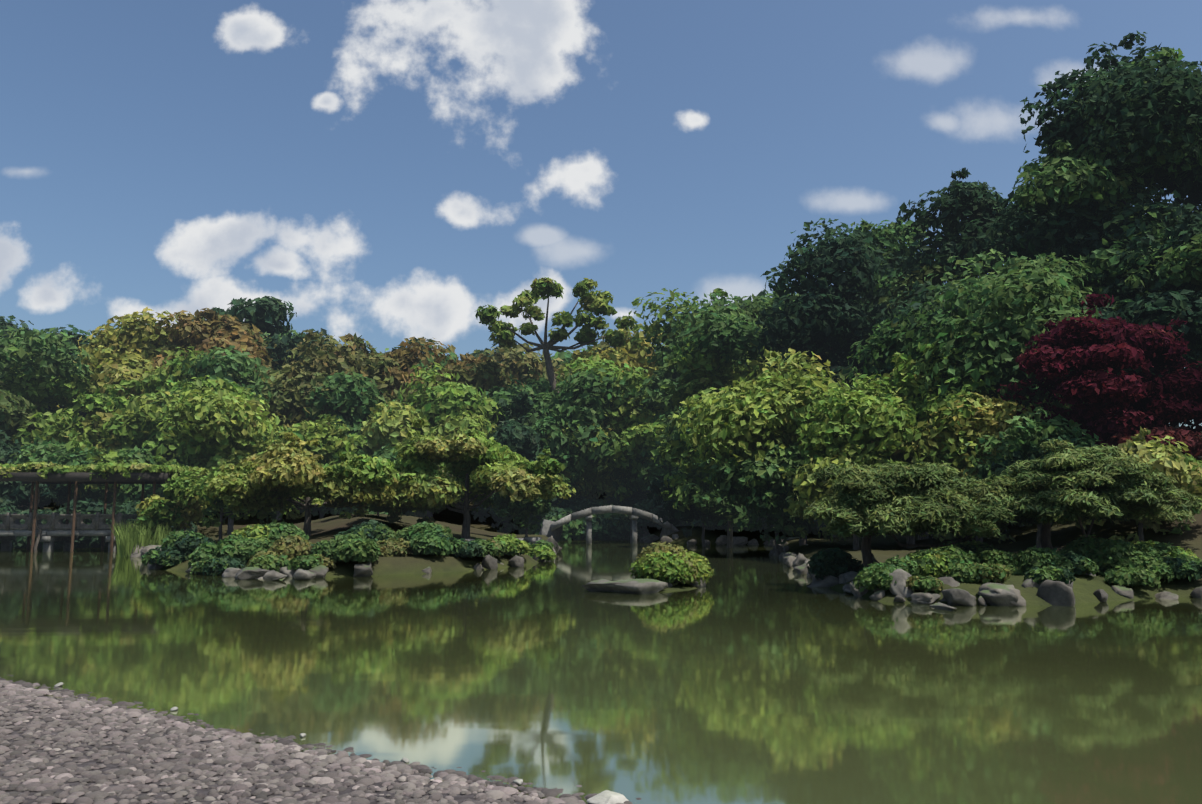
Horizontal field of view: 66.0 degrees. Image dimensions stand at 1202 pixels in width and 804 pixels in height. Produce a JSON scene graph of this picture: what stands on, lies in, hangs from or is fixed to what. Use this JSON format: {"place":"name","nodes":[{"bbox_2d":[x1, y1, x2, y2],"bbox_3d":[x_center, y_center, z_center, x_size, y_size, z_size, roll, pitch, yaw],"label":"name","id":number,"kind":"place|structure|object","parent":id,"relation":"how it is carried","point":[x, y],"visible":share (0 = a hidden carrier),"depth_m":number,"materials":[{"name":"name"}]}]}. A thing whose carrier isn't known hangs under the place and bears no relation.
{"place":"outdoors","nodes":[
{"label":"outdoors","id":0,"kind":"place"},
{"bbox_2d":[0,539,1201,803],"bbox_3d":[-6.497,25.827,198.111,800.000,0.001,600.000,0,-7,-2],"label":"pond water","id":1,"kind":"structure","parent":0,"point":[752,675],"depth_m":10.48,"materials":[{"name":"liquid"}]},
{"bbox_2d":[108,518,178,556],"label":"reeds","id":2,"kind":"object","parent":1,"relation":"in","point":[128,539],"visible":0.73,"depth_m":39.31,"materials":[{"name":"green plant"}]},
{"bbox_2d":[0,433,1201,803],"bbox_3d":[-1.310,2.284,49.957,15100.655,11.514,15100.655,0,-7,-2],"label":"ground","id":3,"kind":"structure","parent":0,"point":[330,525],"depth_m":29.39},
{"bbox_2d":[0,430,25,506],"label":"tree","id":4,"kind":"object","parent":3,"relation":"on","point":[6,451],"visible":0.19,"depth_m":62.16,"materials":[{"name":"green plant"}]},
{"bbox_2d":[0,380,40,447],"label":"tree","id":5,"kind":"object","parent":3,"relation":"on","point":[13,417],"visible":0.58,"depth_m":65.46,"materials":[{"name":"green plant"}]},
{"bbox_2d":[0,459,71,511],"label":"tree","id":6,"kind":"object","parent":3,"relation":"on","point":[17,493],"visible":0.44,"depth_m":56.77,"materials":[{"name":"green plant"}]},
{"bbox_2d":[0,326,96,511],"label":"tree","id":7,"kind":"object","parent":3,"relation":"on","point":[35,375],"visible":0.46,"depth_m":69.11,"materials":[{"name":"green plant"}]},
{"bbox_2d":[24,324,93,417],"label":"tree","id":8,"kind":"object","parent":3,"relation":"on","point":[75,330],"depth_m":81.37,"materials":[{"name":"green plant"}]},
{"bbox_2d":[10,436,118,507],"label":"tree","id":9,"kind":"object","parent":3,"relation":"on","point":[54,451],"visible":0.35,"depth_m":60.33,"materials":[{"name":"green plant"}]},
{"bbox_2d":[30,498,111,548],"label":"shrub","id":10,"kind":"object","parent":3,"relation":"on","point":[83,542],"visible":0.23,"depth_m":49.43,"materials":[{"name":"green plant"}]},
{"bbox_2d":[14,363,174,502],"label":"tree","id":11,"kind":"object","parent":3,"relation":"on","point":[109,399],"visible":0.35,"depth_m":66.57,"materials":[{"name":"green plant"}]},
{"bbox_2d":[0,472,198,552],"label":"trellis bridge","id":12,"kind":"structure","parent":3,"relation":"on","point":[54,528],"depth_m":44.13,"materials":[{"name":"wood"}]},
{"bbox_2d":[0,462,212,552],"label":"wisteria vine","id":13,"kind":"object","parent":3,"relation":"on","point":[100,468],"visible":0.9,"depth_m":43.97,"materials":[{"name":"green plant"}]},
{"bbox_2d":[57,307,191,407],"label":"tree","id":14,"kind":"object","parent":3,"relation":"on","point":[136,345],"visible":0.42,"depth_m":76.23,"materials":[{"name":"green plant"}]},
{"bbox_2d":[80,445,182,506],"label":"tree","id":15,"kind":"object","parent":3,"relation":"on","point":[128,454],"visible":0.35,"depth_m":59.09,"materials":[{"name":"green plant"}]},
{"bbox_2d":[98,390,188,500],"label":"tree","id":16,"kind":"object","parent":3,"relation":"on","point":[133,423],"visible":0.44,"depth_m":64.62,"materials":[{"name":"green plant"}]},
{"bbox_2d":[141,546,190,566],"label":"shrub","id":17,"kind":"object","parent":3,"relation":"on","point":[167,556],"visible":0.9,"depth_m":30.04,"materials":[{"name":"green plant"}]},
{"bbox_2d":[135,494,214,539],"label":"shrub","id":18,"kind":"object","parent":3,"relation":"on","point":[155,509],"visible":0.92,"depth_m":41.39,"materials":[{"name":"green plant"}]},
{"bbox_2d":[161,528,216,552],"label":"shrub","id":19,"kind":"object","parent":3,"relation":"on","point":[189,542],"visible":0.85,"depth_m":30.56,"materials":[{"name":"green plant"}]},
{"bbox_2d":[120,345,274,518],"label":"tree","id":20,"kind":"object","parent":3,"relation":"on","point":[181,369],"visible":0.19,"depth_m":68.99,"materials":[{"name":"green plant"}]},
{"bbox_2d":[141,308,279,377],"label":"tree","id":21,"kind":"object","parent":3,"relation":"on","point":[199,332],"visible":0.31,"depth_m":77.68,"materials":[{"name":"brown plant"}]},
{"bbox_2d":[193,556,247,575],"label":"shrub","id":22,"kind":"object","parent":3,"relation":"on","point":[214,566],"visible":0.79,"depth_m":27.50,"materials":[{"name":"green plant"}]},
{"bbox_2d":[157,375,285,534],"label":"tree","id":23,"kind":"object","parent":3,"relation":"on","point":[222,421],"visible":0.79,"depth_m":56.07,"materials":[{"name":"green plant"}]},
{"bbox_2d":[161,464,303,540],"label":"island tree","id":24,"kind":"object","parent":3,"relation":"on","point":[190,487],"visible":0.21,"depth_m":40.87,"materials":[{"name":"green plant"}]},
{"bbox_2d":[215,534,273,560],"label":"shrub","id":25,"kind":"object","parent":3,"relation":"on","point":[240,546],"visible":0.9,"depth_m":28.38,"materials":[{"name":"green plant"}]},
{"bbox_2d":[219,296,296,374],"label":"tree","id":26,"kind":"object","parent":3,"relation":"on","point":[263,314],"visible":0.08,"depth_m":84.09,"materials":[{"name":"green plant"}]},
{"bbox_2d":[231,520,308,540],"bbox_3d":[-11.489,4.724,32.017,2.691,1.240,2.358,0,-7,-2],"label":"shrub","id":27,"kind":"object","parent":3,"relation":"on","point":[272,531],"visible":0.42,"depth_m":31.57,"materials":[{"name":"green plant"}]},
{"bbox_2d":[245,550,296,572],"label":"shrub","id":28,"kind":"object","parent":3,"relation":"on","point":[266,560],"visible":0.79,"depth_m":26.80,"materials":[{"name":"green plant"}]},
{"bbox_2d":[268,535,315,558],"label":"shrub","id":29,"kind":"object","parent":3,"relation":"on","point":[290,546],"visible":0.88,"depth_m":27.78,"materials":[{"name":"green plant"}]},
{"bbox_2d":[203,432,398,535],"bbox_3d":[-11.064,3.347,35.265,7.141,4.220,6.690,-4,-8,28],"label":"maple tree","id":30,"kind":"object","parent":3,"relation":"on","point":[277,477],"visible":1,"depth_m":33.76,"materials":[{"name":"green plant"}]},
{"bbox_2d":[262,328,339,376],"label":"tree","id":31,"kind":"object","parent":3,"relation":"on","point":[286,342],"visible":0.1,"depth_m":81.52,"materials":[{"name":"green plant"}]},
{"bbox_2d":[231,329,376,519],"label":"tree","id":32,"kind":"object","parent":3,"relation":"on","point":[290,385],"visible":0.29,"depth_m":71.39,"materials":[{"name":"green plant"}]},
{"bbox_2d":[287,554,336,569],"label":"shrub","id":33,"kind":"object","parent":3,"relation":"on","point":[305,562],"visible":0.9,"depth_m":26.82,"materials":[{"name":"green plant"}]},
{"bbox_2d":[263,414,367,518],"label":"tree","id":34,"kind":"object","parent":3,"relation":"on","point":[333,441],"visible":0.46,"depth_m":59.74,"materials":[{"name":"green plant"}]},
{"bbox_2d":[0,675,640,803],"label":"beach pebbles","id":35,"kind":"object","parent":3,"relation":"on","point":[49,778],"visible":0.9,"depth_m":6.43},
{"bbox_2d":[54,682,628,803],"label":"beach stones","id":36,"kind":"object","parent":35,"relation":"on","point":[607,797],"visible":0.96,"depth_m":5.78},
{"bbox_2d":[312,532,380,562],"bbox_3d":[-7.479,4.415,27.821,2.322,0.998,1.812,-4,-8,29],"label":"shrub","id":37,"kind":"object","parent":3,"relation":"on","point":[347,548],"visible":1,"depth_m":27.27,"materials":[{"name":"green plant"}]},
{"bbox_2d":[300,371,400,451],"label":"tree","id":38,"kind":"object","parent":3,"relation":"on","point":[355,385],"visible":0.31,"depth_m":69.76,"materials":[{"name":"green plant"}]},
{"bbox_2d":[334,519,398,541],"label":"shrub","id":39,"kind":"object","parent":3,"relation":"on","point":[372,529],"visible":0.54,"depth_m":30.86,"materials":[{"name":"green plant"}]},
{"bbox_2d":[185,536,558,580],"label":"rocks","id":40,"kind":"object","parent":3,"relation":"on","point":[246,573],"depth_m":25.83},
{"bbox_2d":[376,537,411,556],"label":"shrub","id":41,"kind":"object","parent":3,"relation":"on","point":[392,547],"visible":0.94,"depth_m":28.95,"materials":[{"name":"green plant"}]},
{"bbox_2d":[343,337,459,423],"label":"tree","id":42,"kind":"object","parent":3,"relation":"on","point":[390,372],"visible":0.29,"depth_m":75.48,"materials":[{"name":"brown plant"}]},
{"bbox_2d":[396,521,452,540],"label":"shrub","id":43,"kind":"object","parent":3,"relation":"on","point":[409,533],"visible":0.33,"depth_m":32.89,"materials":[{"name":"green plant"}]},
{"bbox_2d":[361,361,505,518],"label":"tree","id":44,"kind":"object","parent":3,"relation":"on","point":[445,408],"visible":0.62,"depth_m":67.36,"materials":[{"name":"green plant"}]},
{"bbox_2d":[407,532,462,555],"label":"shrub","id":45,"kind":"object","parent":3,"relation":"on","point":[433,544],"visible":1,"depth_m":29.19,"materials":[{"name":"green plant"}]},
{"bbox_2d":[309,546,561,577],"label":"rocks","id":46,"kind":"object","parent":3,"relation":"on","point":[365,570],"visible":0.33,"depth_m":29.94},
{"bbox_2d":[367,417,575,538],"bbox_3d":[-5.780,3.628,40.042,9.337,5.528,7.784,0,-7,-2],"label":"maple tree","id":47,"kind":"object","parent":3,"relation":"on","point":[483,467],"visible":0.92,"depth_m":38.08,"materials":[{"name":"green plant"}]},
{"bbox_2d":[432,353,525,514],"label":"tree","id":48,"kind":"object","parent":3,"relation":"on","point":[486,373],"visible":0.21,"depth_m":77.27,"materials":[{"name":"green plant"}]},
{"bbox_2d":[492,534,531,556],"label":"shrub","id":49,"kind":"object","parent":3,"relation":"on","point":[516,546],"visible":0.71,"depth_m":32.58,"materials":[{"name":"green plant"}]},
{"bbox_2d":[471,419,557,533],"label":"tree","id":50,"kind":"object","parent":3,"relation":"on","point":[513,436],"visible":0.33,"depth_m":64.55,"materials":[{"name":"green plant"}]},
{"bbox_2d":[481,381,559,432],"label":"tree","id":51,"kind":"object","parent":3,"relation":"on","point":[523,406],"visible":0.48,"depth_m":71.53,"materials":[{"name":"green plant"}]},
{"bbox_2d":[471,343,572,392],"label":"tree","id":52,"kind":"object","parent":3,"relation":"on","point":[528,368],"visible":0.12,"depth_m":86.04,"materials":[{"name":"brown plant"}]},
{"bbox_2d":[490,473,572,536],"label":"island tree","id":53,"kind":"object","parent":3,"relation":"on","point":[524,509],"visible":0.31,"depth_m":48.77,"materials":[{"name":"green plant"}]},
{"bbox_2d":[519,507,585,540],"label":"shrub","id":54,"kind":"object","parent":3,"relation":"on","point":[570,532],"visible":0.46,"depth_m":63.63,"materials":[{"name":"green plant"}]},
{"bbox_2d":[474,276,637,398],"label":"pine tree","id":55,"kind":"object","parent":3,"relation":"on","point":[504,333],"visible":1,"depth_m":74.77,"materials":[{"name":"green plant"}]},
{"bbox_2d":[527,389,627,503],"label":"tree","id":56,"kind":"object","parent":3,"relation":"on","point":[551,430],"visible":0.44,"depth_m":67.13,"materials":[{"name":"green plant"}]},
{"bbox_2d":[553,495,611,512],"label":"shrub","id":57,"kind":"object","parent":3,"relation":"on","point":[576,504],"visible":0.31,"depth_m":68.21,"materials":[{"name":"green plant"}]},
{"bbox_2d":[539,505,678,543],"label":"stone bridge","id":58,"kind":"structure","parent":3,"relation":"on","point":[549,528],"depth_m":56.98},
{"bbox_2d":[551,354,675,501],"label":"tree","id":59,"kind":"object","parent":3,"relation":"on","point":[603,384],"visible":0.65,"depth_m":68.38,"materials":[{"name":"green plant"}]},
{"bbox_2d":[558,323,668,388],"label":"tree","id":60,"kind":"object","parent":3,"relation":"on","point":[630,355],"visible":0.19,"depth_m":79.91,"materials":[{"name":"green plant"}]},
{"bbox_2d":[578,504,648,540],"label":"shrub","id":61,"kind":"object","parent":3,"relation":"on","point":[610,526],"visible":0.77,"depth_m":63.31,"materials":[{"name":"green plant"}]},
{"bbox_2d":[582,577,705,593],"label":"islet rocks","id":62,"kind":"object","parent":3,"relation":"on","point":[638,586],"visible":0.62,"depth_m":21.36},
{"bbox_2d":[629,541,713,585],"bbox_3d":[1.780,4.055,23.034,2.136,1.168,2.122,0,-7,-2],"label":"shrub","id":63,"kind":"object","parent":62,"relation":"on","point":[662,562],"visible":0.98,"depth_m":22.57,"materials":[{"name":"green plant"}]},
{"bbox_2d":[609,375,693,493],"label":"tree","id":64,"kind":"object","parent":3,"relation":"on","point":[646,428],"visible":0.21,"depth_m":68.05,"materials":[{"name":"green plant"}]},
{"bbox_2d":[637,406,690,489],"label":"tree","id":65,"kind":"object","parent":3,"relation":"on","point":[657,468],"visible":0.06,"depth_m":64.78,"materials":[{"name":"green plant"}]},
{"bbox_2d":[627,288,749,421],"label":"tree","id":66,"kind":"object","parent":3,"relation":"on","point":[656,327],"visible":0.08,"depth_m":72.10,"materials":[{"name":"green plant"}]},
{"bbox_2d":[651,391,749,547],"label":"tree","id":67,"kind":"object","parent":3,"relation":"on","point":[674,448],"visible":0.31,"depth_m":48.74,"materials":[{"name":"green plant"}]},
{"bbox_2d":[646,461,754,546],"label":"tree","id":68,"kind":"object","parent":3,"relation":"on","point":[656,488],"visible":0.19,"depth_m":50.82,"materials":[{"name":"green plant"}]},
{"bbox_2d":[660,303,782,463],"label":"tree","id":69,"kind":"object","parent":3,"relation":"on","point":[715,345],"visible":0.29,"depth_m":59.29,"materials":[{"name":"green plant"}]},
{"bbox_2d":[673,348,850,545],"bbox_3d":[8.426,1.955,41.976,7.828,9.735,10.714,-5,-8,35],"label":"tree","id":70,"kind":"object","parent":3,"relation":"on","point":[760,417],"visible":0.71,"depth_m":39.75,"materials":[{"name":"green plant"}]},
{"bbox_2d":[706,442,817,556],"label":"tree","id":71,"kind":"object","parent":3,"relation":"on","point":[758,481],"visible":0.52,"depth_m":38.47,"materials":[{"name":"green plant"}]},
{"bbox_2d":[714,290,843,397],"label":"tree","id":72,"kind":"object","parent":3,"relation":"on","point":[757,306],"visible":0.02,"depth_m":63.24,"materials":[{"name":"green plant"}]},
{"bbox_2d":[769,539,814,580],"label":"rocks","id":73,"kind":"object","parent":3,"relation":"on","point":[798,562],"visible":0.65,"depth_m":31.50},
{"bbox_2d":[754,218,894,536],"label":"tree","id":74,"kind":"object","parent":3,"relation":"on","point":[820,313],"visible":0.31,"depth_m":53.40,"materials":[{"name":"green plant"}]},
{"bbox_2d":[806,547,863,579],"bbox_3d":[5.882,4.098,23.295,1.379,0.909,1.206,0,-7,-2],"label":"shrub","id":75,"kind":"object","parent":3,"relation":"on","point":[836,562],"visible":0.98,"depth_m":22.97,"materials":[{"name":"green plant"}]},
{"bbox_2d":[779,382,918,549],"bbox_3d":[9.778,2.551,36.025,5.438,7.016,5.788,0,-7,-2],"label":"tree","id":76,"kind":"object","parent":3,"relation":"on","point":[879,426],"visible":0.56,"depth_m":35.02,"materials":[{"name":"green plant"}]},
{"bbox_2d":[853,562,896,591],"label":"shrub","id":77,"kind":"object","parent":3,"relation":"on","point":[873,577],"visible":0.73,"depth_m":19.56,"materials":[{"name":"green plant"}]},
{"bbox_2d":[826,218,930,345],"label":"tree","id":78,"kind":"object","parent":3,"relation":"on","point":[886,243],"visible":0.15,"depth_m":58.55,"materials":[{"name":"green plant"}]},
{"bbox_2d":[787,342,974,547],"bbox_3d":[12.646,2.059,38.716,8.628,8.698,7.151,6,-9,-42],"label":"tree","id":79,"kind":"object","parent":3,"relation":"on","point":[902,381],"visible":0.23,"depth_m":37.59,"materials":[{"name":"green plant"}]},
{"bbox_2d":[803,462,1016,566],"bbox_3d":[7.613,2.905,22.527,4.899,2.935,5.504,-4,-8,29],"label":"pine tree","id":80,"kind":"object","parent":3,"relation":"on","point":[894,499],"visible":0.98,"depth_m":21.22,"materials":[{"name":"green plant"}]},
{"bbox_2d":[905,575,943,593],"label":"shrub","id":81,"kind":"object","parent":3,"relation":"on","point":[927,584],"visible":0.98,"depth_m":19.04,"materials":[{"name":"green plant"}]},
{"bbox_2d":[847,279,1005,539],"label":"tree","id":82,"kind":"object","parent":3,"relation":"on","point":[882,345],"visible":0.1,"depth_m":43.22,"materials":[{"name":"green plant"}]},
{"bbox_2d":[904,545,979,578],"bbox_3d":[7.472,3.579,20.452,1.776,0.846,1.471,0,-7,-2],"label":"shrub","id":83,"kind":"object","parent":3,"relation":"on","point":[938,562],"visible":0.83,"depth_m":19.98,"materials":[{"name":"green plant"}]},
{"bbox_2d":[887,167,1032,368],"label":"tree","id":84,"kind":"object","parent":3,"relation":"on","point":[969,212],"visible":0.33,"depth_m":50.48,"materials":[{"name":"green plant"}]},
{"bbox_2d":[838,554,1095,610],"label":"rocks","id":85,"kind":"object","parent":3,"relation":"on","point":[962,597],"visible":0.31,"depth_m":18.52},
{"bbox_2d":[946,562,1011,583],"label":"shrub","id":86,"kind":"object","parent":3,"relation":"on","point":[976,572],"visible":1,"depth_m":19.41,"materials":[{"name":"green plant"}]},
{"bbox_2d":[892,373,1070,543],"bbox_3d":[14.145,2.162,34.739,6.920,7.112,5.989,-5,-9,37],"label":"tree","id":87,"kind":"object","parent":3,"relation":"on","point":[969,416],"visible":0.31,"depth_m":33.62,"materials":[{"name":"green plant"}]},
{"bbox_2d":[974,549,1028,575],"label":"shrub","id":88,"kind":"object","parent":3,"relation":"on","point":[1007,559],"visible":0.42,"depth_m":20.93,"materials":[{"name":"green plant"}]},
{"bbox_2d":[808,575,1201,605],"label":"rocks","id":89,"kind":"object","parent":3,"relation":"on","point":[1056,593],"visible":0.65,"depth_m":18.77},
{"bbox_2d":[961,407,1100,547],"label":"tree","id":90,"kind":"object","parent":3,"relation":"on","point":[1031,436],"visible":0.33,"depth_m":30.03,"materials":[{"name":"green plant"}]},
{"bbox_2d":[888,249,1194,425],"bbox_3d":[17.982,-0.757,38.901,11.374,12.325,12.977,0,-7,-2],"label":"tree","id":91,"kind":"object","parent":3,"relation":"on","point":[1021,299],"visible":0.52,"depth_m":36.28,"materials":[{"name":"green plant"}]},
{"bbox_2d":[1015,545,1073,572],"bbox_3d":[9.973,3.603,20.789,1.433,0.777,1.552,0,-7,-2],"label":"shrub","id":92,"kind":"object","parent":3,"relation":"on","point":[1033,557],"visible":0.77,"depth_m":20.41,"materials":[{"name":"green plant"}]},
{"bbox_2d":[1024,565,1075,583],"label":"shrub","id":93,"kind":"object","parent":3,"relation":"on","point":[1050,572],"visible":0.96,"depth_m":19.13,"materials":[{"name":"green plant"}]},
{"bbox_2d":[1058,550,1098,574],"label":"shrub","id":94,"kind":"object","parent":3,"relation":"on","point":[1081,564],"visible":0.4,"depth_m":20.27,"materials":[{"name":"green plant"}]},
{"bbox_2d":[958,438,1201,548],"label":"pine tree","id":95,"kind":"object","parent":3,"relation":"on","point":[1046,492],"visible":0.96,"depth_m":21.24,"materials":[{"name":"green plant"}]},
{"bbox_2d":[983,30,1201,343],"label":"tree","id":96,"kind":"object","parent":3,"relation":"on","point":[1115,136],"visible":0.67,"depth_m":40.07,"materials":[{"name":"green plant"}]},
{"bbox_2d":[997,293,1201,458],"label":"red maple tree","id":97,"kind":"object","parent":3,"relation":"on","point":[1089,352],"visible":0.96,"depth_m":30.43,"materials":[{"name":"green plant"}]},
{"bbox_2d":[1060,534,1146,574],"bbox_3d":[11.803,3.620,21.786,1.982,0.999,2.416,0,-7,-2],"label":"shrub","id":98,"kind":"object","parent":3,"relation":"on","point":[1104,554],"visible":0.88,"depth_m":21.09,"materials":[{"name":"green plant"}]},
{"bbox_2d":[1102,565,1160,588],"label":"shrub","id":99,"kind":"object","parent":3,"relation":"on","point":[1125,576],"visible":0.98,"depth_m":19.98,"materials":[{"name":"green plant"}]},
{"bbox_2d":[1076,426,1201,542],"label":"tree","id":100,"kind":"object","parent":3,"relation":"on","point":[1171,461],"visible":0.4,"depth_m":27.65,"materials":[{"name":"green plant"}]},
{"bbox_2d":[1077,203,1201,444],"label":"tree","id":101,"kind":"object","parent":3,"relation":"on","point":[1168,270],"visible":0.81,"depth_m":35.81,"materials":[{"name":"green plant"}]},
{"bbox_2d":[1109,553,1174,582],"bbox_3d":[12.161,3.781,20.979,1.278,0.742,1.449,0,-7,-2],"label":"shrub","id":102,"kind":"object","parent":3,"relation":"on","point":[1156,566],"visible":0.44,"depth_m":20.52,"materials":[{"name":"green plant"}]},
{"bbox_2d":[1129,540,1198,560],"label":"shrub","id":103,"kind":"object","parent":3,"relation":"on","point":[1154,548],"visible":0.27,"depth_m":22.29,"materials":[{"name":"green plant"}]},
{"bbox_2d":[1155,554,1201,580],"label":"shrub","id":104,"kind":"object","parent":3,"relation":"on","point":[1183,566],"visible":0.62,"depth_m":20.56,"materials":[{"name":"green plant"}]},
{"bbox_2d":[0,0,1201,428],"label":"sky","id":105,"kind":"structure","parent":0,"point":[389,172],"materials":[{"name":"blue"}]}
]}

